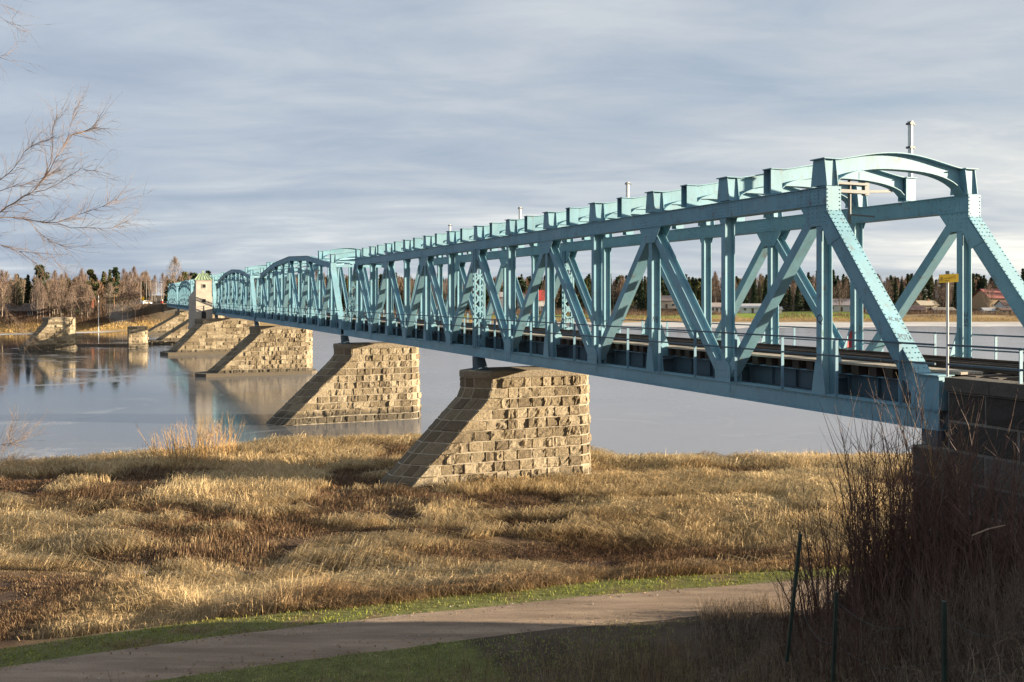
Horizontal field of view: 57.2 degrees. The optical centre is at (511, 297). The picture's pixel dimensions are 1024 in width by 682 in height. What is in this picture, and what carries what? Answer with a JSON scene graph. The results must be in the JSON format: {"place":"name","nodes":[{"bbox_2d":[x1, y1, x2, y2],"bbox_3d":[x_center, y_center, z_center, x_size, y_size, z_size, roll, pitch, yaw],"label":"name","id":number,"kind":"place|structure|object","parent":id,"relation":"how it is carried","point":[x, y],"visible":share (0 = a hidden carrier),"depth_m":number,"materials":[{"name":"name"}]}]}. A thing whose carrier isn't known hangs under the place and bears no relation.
{"place":"outdoors","nodes":[
{"label":"outdoors","id":0,"kind":"place"},
{"bbox_2d":[0,564,848,681],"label":"verge grass","id":1,"kind":"structure","parent":0,"point":[225,629],"depth_m":22.54,"materials":[{"name":"plant"}]},
{"bbox_2d":[0,579,851,681],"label":"path","id":2,"kind":"structure","parent":0,"point":[209,655],"depth_m":23.05,"materials":[{"name":"asphalt"}]},
{"bbox_2d":[0,323,1023,464],"bbox_3d":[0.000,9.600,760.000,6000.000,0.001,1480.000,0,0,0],"label":"river","id":3,"kind":"structure","parent":0,"point":[105,397],"depth_m":82.66,"materials":[{"name":"liquid"}]},
{"bbox_2d":[18,317,76,349],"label":"bridge pier","id":4,"kind":"structure","parent":3,"relation":"on","point":[58,332],"depth_m":173.85,"materials":[{"name":"stone"}]},
{"bbox_2d":[0,331,113,334],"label":"shore ice","id":5,"kind":"structure","parent":3,"relation":"on","point":[76,332],"depth_m":256.78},
{"bbox_2d":[76,344,126,345],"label":"log boom","id":6,"kind":"object","parent":3,"relation":"on","point":[101,344],"visible":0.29,"depth_m":186.50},
{"bbox_2d":[127,326,148,347],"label":"bridge pier","id":7,"kind":"structure","parent":3,"relation":"on","point":[137,337],"depth_m":177.68,"materials":[{"name":"stone"}]},
{"bbox_2d":[148,341,176,344],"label":"stone sill","id":8,"kind":"structure","parent":3,"relation":"on","point":[161,343],"depth_m":189.12,"materials":[{"name":"stone"}]},
{"bbox_2d":[147,311,188,334],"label":"bridge pier","id":9,"kind":"structure","parent":3,"relation":"on","point":[171,322],"depth_m":246.13,"materials":[{"name":"stone"}]},
{"bbox_2d":[148,314,224,341],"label":"bridge pier","id":10,"kind":"structure","parent":3,"relation":"on","point":[178,332],"depth_m":201.85,"materials":[{"name":"stone"}]},
{"bbox_2d":[160,318,259,355],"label":"bridge pier","id":11,"kind":"structure","parent":3,"relation":"on","point":[213,336],"depth_m":158.13,"materials":[{"name":"stone"}]},
{"bbox_2d":[188,271,212,328],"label":"tower","id":12,"kind":"structure","parent":11,"relation":"on","point":[200,301],"depth_m":160.01,"materials":[{"name":"paint"}]},
{"bbox_2d":[195,326,316,376],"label":"bridge pier","id":13,"kind":"structure","parent":3,"relation":"on","point":[269,350],"depth_m":116.28,"materials":[{"name":"stone"}]},
{"bbox_2d":[265,342,421,425],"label":"bridge pier","id":14,"kind":"structure","parent":3,"relation":"on","point":[363,381],"depth_m":72.64,"materials":[{"name":"stone"}]},
{"bbox_2d":[340,335,350,343],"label":"bridge bearing","id":15,"kind":"object","parent":14,"relation":"on","point":[344,339],"visible":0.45,"depth_m":73.21,"materials":[{"name":"paint"}]},
{"bbox_2d":[255,248,398,334],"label":"bridge span","id":16,"kind":"object","parent":15,"relation":"on","point":[314,294],"visible":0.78,"depth_m":90.03,"materials":[{"name":"teal metal"}]},
{"bbox_2d":[496,322,1021,328],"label":"shore ice","id":17,"kind":"structure","parent":3,"relation":"on","point":[865,324],"depth_m":332.81,"materials":[{"name":"ice"}]},
{"bbox_2d":[0,295,1023,681],"bbox_3d":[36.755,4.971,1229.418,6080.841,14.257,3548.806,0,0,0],"label":"ground","id":18,"kind":"structure","parent":0,"point":[156,313],"depth_m":24.34,"materials":[{"name":"plant"}]},
{"bbox_2d":[0,268,9,316],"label":"birch tree","id":19,"kind":"object","parent":18,"relation":"on","point":[2,279],"visible":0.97,"depth_m":271.18,"materials":[{"name":"brown plant"}]},
{"bbox_2d":[1,271,13,302],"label":"birch tree","id":20,"kind":"object","parent":18,"relation":"on","point":[7,275],"visible":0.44,"depth_m":298.46,"materials":[{"name":"brown plant"}]},
{"bbox_2d":[7,273,23,305],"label":"birch tree","id":21,"kind":"object","parent":18,"relation":"on","point":[15,284],"visible":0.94,"depth_m":282.95,"materials":[{"name":"brown plant"}]},
{"bbox_2d":[11,274,22,305],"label":"spruce tree","id":22,"kind":"object","parent":18,"relation":"on","point":[17,295],"visible":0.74,"depth_m":284.52,"materials":[{"name":"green plant"}]},
{"bbox_2d":[0,303,53,318],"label":"house","id":23,"kind":"structure","parent":18,"relation":"on","point":[26,310],"depth_m":281.30,"materials":[{"name":"paint"}]},
{"bbox_2d":[23,274,31,302],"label":"spruce tree","id":24,"kind":"object","parent":18,"relation":"on","point":[28,290],"visible":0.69,"depth_m":289.52,"materials":[{"name":"green plant"}]},
{"bbox_2d":[30,277,44,318],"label":"birch tree","id":25,"kind":"object","parent":18,"relation":"on","point":[37,286],"visible":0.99,"depth_m":268.16,"materials":[{"name":"brown plant"}]},
{"bbox_2d":[28,264,49,302],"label":"pine tree","id":26,"kind":"object","parent":18,"relation":"on","point":[38,273],"visible":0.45,"depth_m":289.49,"materials":[{"name":"green plant"}]},
{"bbox_2d":[33,277,46,315],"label":"birch tree","id":27,"kind":"object","parent":18,"relation":"on","point":[40,282],"visible":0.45,"depth_m":278.50,"materials":[{"name":"brown plant"}]},
{"bbox_2d":[38,285,47,315],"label":"birch tree","id":28,"kind":"object","parent":18,"relation":"on","point":[45,297],"visible":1,"depth_m":268.59,"materials":[{"name":"brown plant"}]},
{"bbox_2d":[41,278,57,314],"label":"birch tree","id":29,"kind":"object","parent":18,"relation":"on","point":[48,294],"visible":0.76,"depth_m":279.26,"materials":[{"name":"brown plant"}]},
{"bbox_2d":[49,280,62,316],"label":"birch tree","id":30,"kind":"object","parent":18,"relation":"on","point":[56,292],"visible":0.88,"depth_m":272.22,"materials":[{"name":"brown plant"}]},
{"bbox_2d":[53,278,67,316],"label":"birch tree","id":31,"kind":"object","parent":18,"relation":"on","point":[62,287],"visible":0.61,"depth_m":279.98,"materials":[{"name":"brown plant"}]},
{"bbox_2d":[53,274,70,316],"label":"birch tree","id":32,"kind":"object","parent":18,"relation":"on","point":[60,277],"visible":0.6,"depth_m":280.94,"materials":[{"name":"brown plant"}]},
{"bbox_2d":[66,287,76,316],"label":"birch tree","id":33,"kind":"object","parent":18,"relation":"on","point":[70,305],"visible":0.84,"depth_m":272.42,"materials":[{"name":"brown plant"}]},
{"bbox_2d":[66,276,83,316],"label":"birch tree","id":34,"kind":"object","parent":18,"relation":"on","point":[74,280],"visible":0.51,"depth_m":284.12,"materials":[{"name":"brown plant"}]},
{"bbox_2d":[0,4,154,488],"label":"bare tree","id":35,"kind":"object","parent":18,"relation":"on","point":[39,184],"visible":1,"depth_m":13.62,"materials":[{"name":"brown plant"}]},
{"bbox_2d":[73,268,86,314],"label":"birch tree","id":36,"kind":"object","parent":18,"relation":"on","point":[80,276],"visible":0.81,"depth_m":282.24,"materials":[{"name":"brown plant"}]},
{"bbox_2d":[80,284,93,313],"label":"birch tree","id":37,"kind":"object","parent":18,"relation":"on","point":[90,305],"visible":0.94,"depth_m":281.36,"materials":[{"name":"brown plant"}]},
{"bbox_2d":[80,286,94,319],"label":"birch tree","id":38,"kind":"object","parent":18,"relation":"on","point":[88,288],"visible":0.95,"depth_m":281.23,"materials":[{"name":"brown plant"}]},
{"bbox_2d":[83,269,99,308],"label":"pine tree","id":39,"kind":"object","parent":18,"relation":"on","point":[92,275],"visible":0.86,"depth_m":299.66,"materials":[{"name":"green plant"}]},
{"bbox_2d":[104,269,115,302],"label":"spruce tree","id":40,"kind":"object","parent":18,"relation":"on","point":[109,278],"visible":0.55,"depth_m":323.83,"materials":[{"name":"green plant"}]},
{"bbox_2d":[103,283,117,321],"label":"birch tree","id":41,"kind":"object","parent":18,"relation":"on","point":[109,289],"visible":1,"depth_m":282.93,"materials":[{"name":"brown plant"}]},
{"bbox_2d":[107,267,123,306],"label":"pine tree","id":42,"kind":"object","parent":18,"relation":"on","point":[116,276],"visible":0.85,"depth_m":299.81,"materials":[{"name":"green plant"}]},
{"bbox_2d":[114,284,129,321],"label":"birch tree","id":43,"kind":"object","parent":18,"relation":"on","point":[121,289],"visible":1,"depth_m":284.46,"materials":[{"name":"brown plant"}]},
{"bbox_2d":[120,274,136,321],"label":"birch tree","id":44,"kind":"object","parent":18,"relation":"on","point":[128,279],"visible":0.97,"depth_m":285.94,"materials":[{"name":"brown plant"}]},
{"bbox_2d":[129,283,139,315],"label":"birch tree","id":45,"kind":"object","parent":18,"relation":"on","point":[134,289],"visible":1,"depth_m":285.80,"materials":[{"name":"brown plant"}]},
{"bbox_2d":[140,437,202,469],"bbox_3d":[-18.197,8.332,50.685,3.358,1.824,3.034,0,0,20],"label":"willow shrub","id":46,"kind":"object","parent":18,"relation":"on","point":[185,445],"visible":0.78,"depth_m":50.12,"materials":[{"name":"yellow plant"}]},
{"bbox_2d":[164,256,184,285],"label":"birch tree","id":47,"kind":"object","parent":18,"relation":"on","point":[175,261],"visible":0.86,"depth_m":329.47,"materials":[{"name":"brown plant"}]},
{"bbox_2d":[161,303,187,312],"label":"abutment","id":48,"kind":"object","parent":18,"relation":"on","point":[168,309],"visible":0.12,"depth_m":292.48,"materials":[{"name":"stone"}]},
{"bbox_2d":[135,412,245,464],"bbox_3d":[-17.691,7.838,52.617,5.328,2.940,5.504,0,0,35],"label":"willow shrub","id":49,"kind":"object","parent":18,"relation":"on","point":[199,439],"visible":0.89,"depth_m":52.51,"materials":[{"name":"yellow plant"}]},
{"bbox_2d":[4,577,845,681],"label":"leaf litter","id":50,"kind":"object","parent":18,"relation":"on","point":[407,635],"visible":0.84,"depth_m":23.43,"materials":[{"name":"brown plant"}]},
{"bbox_2d":[0,432,912,640],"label":"dry grass","id":51,"kind":"structure","parent":18,"relation":"on","point":[129,603],"depth_m":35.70,"materials":[{"name":"plant"}]},
{"bbox_2d":[378,366,591,489],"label":"bridge pier","id":52,"kind":"structure","parent":18,"relation":"on","point":[513,422],"depth_m":46.05,"materials":[{"name":"stone"}]},
{"bbox_2d":[468,356,489,370],"bbox_3d":[0.631,3.272,47.829,5.720,0.655,1.000,0,0,-23],"label":"bridge bearing","id":53,"kind":"object","parent":52,"relation":"on","point":[478,363],"visible":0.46,"depth_m":46.59,"materials":[{"name":"paint"}]},
{"bbox_2d":[342,152,1023,430],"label":"bridge span","id":54,"kind":"object","parent":53,"relation":"on","point":[770,195],"visible":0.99,"depth_m":30.36,"materials":[{"name":"teal metal"}]},
{"bbox_2d":[157,301,1023,381],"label":"railway track","id":55,"kind":"structure","parent":54,"relation":"on","point":[998,374],"depth_m":27.10,"materials":[{"name":"metal"}]},
{"bbox_2d":[838,172,891,222],"bbox_3d":[10.271,-2.900,27.361,2.202,1.500,0.322,0,0,-23],"label":"catenary bracket","id":56,"kind":"object","parent":54,"relation":"attached to","point":[864,191],"visible":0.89,"depth_m":27.26,"materials":[{"name":"white metal"}]},
{"bbox_2d":[906,121,915,176],"bbox_3d":[11.979,-4.425,28.163,0.334,1.710,0.180,0,0,-23],"label":"catenary mast","id":57,"kind":"object","parent":54,"relation":"on","point":[910,147],"visible":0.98,"depth_m":28.09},
{"bbox_2d":[0,297,1012,328],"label":"undergrowth","id":58,"kind":"object","parent":18,"relation":"on","point":[22,318],"visible":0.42,"depth_m":284.06,"materials":[{"name":"brown plant"}]},
{"bbox_2d":[0,316,1017,331],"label":"reeds","id":59,"kind":"object","parent":18,"relation":"on","point":[121,323],"visible":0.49,"depth_m":279.98,"materials":[{"name":"beige plant"}]},
{"bbox_2d":[0,273,1020,314],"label":"forest","id":60,"kind":"object","parent":18,"relation":"on","point":[908,278],"visible":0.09,"depth_m":489.36,"materials":[{"name":"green plant"}]},
{"bbox_2d":[539,290,544,310],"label":"house","id":61,"kind":"structure","parent":18,"relation":"on","point":[541,301],"depth_m":424.21,"materials":[{"name":"paint"}]},
{"bbox_2d":[201,593,964,681],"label":"dry stalks","id":62,"kind":"object","parent":18,"relation":"on","point":[659,667],"visible":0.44,"depth_m":20.44,"materials":[{"name":"brown plant"}]},
{"bbox_2d":[637,277,645,310],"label":"spruce tree","id":63,"kind":"object","parent":18,"relation":"on","point":[641,295],"visible":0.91,"depth_m":429.55,"materials":[{"name":"green plant"}]},
{"bbox_2d":[661,277,667,309],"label":"pine tree","id":64,"kind":"object","parent":18,"relation":"on","point":[664,292],"visible":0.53,"depth_m":431.64,"materials":[{"name":"green plant"}]},
{"bbox_2d":[661,296,675,307],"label":"house","id":65,"kind":"structure","parent":18,"relation":"on","point":[667,302],"depth_m":426.50,"materials":[{"name":"paint"}]},
{"bbox_2d":[354,310,1015,318],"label":"bushes","id":66,"kind":"object","parent":18,"relation":"on","point":[787,314],"visible":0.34,"depth_m":384.30,"materials":[{"name":"brown plant"}]},
{"bbox_2d":[712,279,720,302],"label":"birch tree","id":67,"kind":"object","parent":18,"relation":"on","point":[716,288],"visible":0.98,"depth_m":418.98,"materials":[{"name":"brown plant"}]},
{"bbox_2d":[712,271,720,301],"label":"birch tree","id":68,"kind":"object","parent":18,"relation":"on","point":[715,276],"visible":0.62,"depth_m":426.71,"materials":[{"name":"brown plant"}]},
{"bbox_2d":[749,277,758,303],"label":"spruce tree","id":69,"kind":"object","parent":18,"relation":"on","point":[753,294],"visible":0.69,"depth_m":419.43,"materials":[{"name":"green plant"}]},
{"bbox_2d":[756,273,763,303],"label":"birch tree","id":70,"kind":"object","parent":18,"relation":"on","point":[760,277],"visible":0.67,"depth_m":457.34,"materials":[{"name":"brown plant"}]},
{"bbox_2d":[779,268,787,310],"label":"spruce tree","id":71,"kind":"object","parent":18,"relation":"on","point":[784,305],"visible":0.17,"depth_m":434.13,"materials":[{"name":"green plant"}]},
{"bbox_2d":[786,286,793,310],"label":"spruce tree","id":72,"kind":"object","parent":18,"relation":"on","point":[789,298],"visible":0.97,"depth_m":445.39,"materials":[{"name":"green plant"}]},
{"bbox_2d":[793,286,802,311],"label":"spruce tree","id":73,"kind":"object","parent":18,"relation":"on","point":[798,304],"visible":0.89,"depth_m":432.29,"materials":[{"name":"green plant"}]},
{"bbox_2d":[751,516,881,659],"bbox_3d":[6.139,5.708,18.383,2.704,2.960,2.609,0,0,31],"label":"willow shrub","id":74,"kind":"object","parent":18,"relation":"on","point":[798,613],"visible":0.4,"depth_m":18.28,"materials":[{"name":"brown plant"}]},
{"bbox_2d":[834,279,845,312],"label":"birch tree","id":75,"kind":"object","parent":18,"relation":"on","point":[840,285],"visible":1,"depth_m":406.43,"materials":[{"name":"brown plant"}]},
{"bbox_2d":[832,299,849,311],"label":"house","id":76,"kind":"structure","parent":18,"relation":"on","point":[845,306],"depth_m":423.97,"materials":[{"name":"paint"}]},
{"bbox_2d":[680,499,1023,681],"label":"dead brush","id":77,"kind":"object","parent":18,"relation":"on","point":[899,677],"visible":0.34,"depth_m":16.42,"materials":[{"name":"brown plant"}]},
{"bbox_2d":[787,556,928,681],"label":"bramble","id":78,"kind":"object","parent":18,"relation":"on","point":[810,651],"visible":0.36,"depth_m":16.25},
{"bbox_2d":[773,402,944,645],"bbox_3d":[6.349,4.152,17.718,3.325,5.426,3.608,0,0,26],"label":"willow shrub","id":79,"kind":"object","parent":18,"relation":"on","point":[838,561],"visible":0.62,"depth_m":17.46,"materials":[{"name":"brown plant"}]},
{"bbox_2d":[789,534,986,681],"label":"willow shrub","id":80,"kind":"object","parent":18,"relation":"on","point":[857,614],"visible":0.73,"depth_m":14.85,"materials":[{"name":"brown plant"}]},
{"bbox_2d":[882,276,893,300],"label":"birch tree","id":81,"kind":"object","parent":18,"relation":"on","point":[886,283],"visible":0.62,"depth_m":412.96,"materials":[{"name":"brown plant"}]},
{"bbox_2d":[891,278,898,304],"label":"spruce tree","id":82,"kind":"object","parent":18,"relation":"on","point":[895,292],"visible":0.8,"depth_m":432.46,"materials":[{"name":"green plant"}]},
{"bbox_2d":[805,357,995,632],"bbox_3d":[7.103,3.736,17.666,3.762,5.275,4.566,0,0,37],"label":"willow shrub","id":83,"kind":"object","parent":18,"relation":"on","point":[903,502],"visible":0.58,"depth_m":17.13,"materials":[{"name":"brown plant"}]},
{"bbox_2d":[785,533,1023,681],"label":"wire fence","id":84,"kind":"object","parent":18,"relation":"on","point":[943,658],"visible":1,"depth_m":14.47,"materials":[{"name":"metal"}]},
{"bbox_2d":[822,535,1011,681],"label":"bramble","id":85,"kind":"object","parent":18,"relation":"on","point":[913,613],"visible":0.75,"depth_m":14.44,"materials":[{"name":"plant"}]},
{"bbox_2d":[907,305,926,313],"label":"house","id":86,"kind":"structure","parent":18,"relation":"on","point":[918,307],"depth_m":409.46,"materials":[{"name":"paint"}]},
{"bbox_2d":[912,299,938,311],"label":"house","id":87,"kind":"structure","parent":18,"relation":"on","point":[927,303],"depth_m":421.84,"materials":[{"name":"paint"}]},
{"bbox_2d":[832,380,1022,627],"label":"willow shrub","id":88,"kind":"object","parent":18,"relation":"on","point":[903,577],"visible":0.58,"depth_m":16.48,"materials":[{"name":"brown plant"}]},
{"bbox_2d":[901,363,965,586],"bbox_3d":[7.660,3.281,17.064,1.309,4.398,1.876,0,0,26],"label":"sapling","id":89,"kind":"object","parent":18,"relation":"on","point":[930,456],"visible":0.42,"depth_m":17.21,"materials":[{"name":"brown plant"}]},
{"bbox_2d":[932,281,941,305],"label":"birch tree","id":90,"kind":"object","parent":18,"relation":"on","point":[936,291],"visible":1,"depth_m":409.03,"materials":[{"name":"brown plant"}]},
{"bbox_2d":[928,307,956,313],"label":"house","id":91,"kind":"structure","parent":18,"relation":"on","point":[943,309],"depth_m":409.52,"materials":[{"name":"paint"}]},
{"bbox_2d":[896,367,989,558],"bbox_3d":[7.679,3.195,16.984,1.563,4.213,1.466,0,0,42],"label":"sapling","id":92,"kind":"object","parent":18,"relation":"on","point":[949,454],"visible":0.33,"depth_m":17.07,"materials":[{"name":"brown plant"}]},
{"bbox_2d":[950,282,956,308],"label":"spruce tree","id":93,"kind":"object","parent":18,"relation":"on","point":[954,297],"visible":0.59,"depth_m":437.64,"materials":[{"name":"green plant"}]},
{"bbox_2d":[890,421,1023,625],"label":"willow shrub","id":94,"kind":"object","parent":18,"relation":"on","point":[931,544],"visible":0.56,"depth_m":15.51,"materials":[{"name":"brown plant"}]},
{"bbox_2d":[912,344,1023,539],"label":"abutment","id":95,"kind":"object","parent":18,"relation":"on","point":[1003,393],"visible":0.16,"depth_m":19.62,"materials":[{"name":"stone"}]},
{"bbox_2d":[939,271,958,376],"bbox_3d":[9.542,0.575,20.535,0.420,2.310,0.084,0,0,0],"label":"yellow sign","id":96,"kind":"object","parent":95,"relation":"attached to","point":[946,277],"visible":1,"depth_m":20.52,"materials":[{"name":"metal"}]},
{"bbox_2d":[927,438,1023,623],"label":"willow shrub","id":97,"kind":"object","parent":18,"relation":"on","point":[1007,550],"visible":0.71,"depth_m":14.87,"materials":[{"name":"brown plant"}]},
{"bbox_2d":[972,289,1005,308],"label":"house","id":98,"kind":"structure","parent":18,"relation":"on","point":[978,299],"depth_m":448.38,"materials":[{"name":"paint"}]},
{"bbox_2d":[984,283,995,305],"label":"birch tree","id":99,"kind":"object","parent":18,"relation":"on","point":[989,286],"visible":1,"depth_m":409.29,"materials":[{"name":"brown plant"}]},
{"bbox_2d":[994,300,1010,308],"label":"house","id":100,"kind":"structure","parent":18,"relation":"on","point":[1001,304],"depth_m":416.53,"materials":[{"name":"paint"}]},
{"bbox_2d":[0,0,1023,294],"label":"sky","id":101,"kind":"structure","parent":0,"point":[262,131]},
{"bbox_2d":[738,304,760,312],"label":"house","id":102,"kind":"structure","parent":0,"point":[749,308],"depth_m":408.50,"materials":[{"name":"paint"}]},
{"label":"bridge bearing","id":103,"kind":"object","parent":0,"visible":0},
{"bbox_2d":[215,265,295,320],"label":"bridge span","id":104,"kind":"object","parent":103,"relation":"on","point":[233,291],"visible":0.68,"depth_m":134.42,"materials":[{"name":"teal metal"}]},
{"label":"bridge bearing","id":105,"kind":"object","parent":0,"visible":0},
{"bbox_2d":[193,274,243,314],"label":"bridge span","id":106,"kind":"object","parent":105,"relation":"on","point":[214,278],"visible":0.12,"depth_m":164.68,"materials":[{"name":"teal metal"}]},
{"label":"bridge bearing","id":107,"kind":"object","parent":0,"visible":0},
{"bbox_2d":[177,279,216,309],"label":"bridge span","id":108,"kind":"object","parent":107,"relation":"on","point":[185,289],"visible":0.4,"depth_m":225.77,"materials":[{"name":"teal metal"}]},
{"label":"bridge bearing","id":109,"kind":"object","parent":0,"visible":0},
{"bbox_2d":[167,282,193,308],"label":"bridge span","id":110,"kind":"object","parent":109,"relation":"on","point":[172,298],"visible":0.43,"depth_m":265.58,"materials":[{"name":"teal metal"}]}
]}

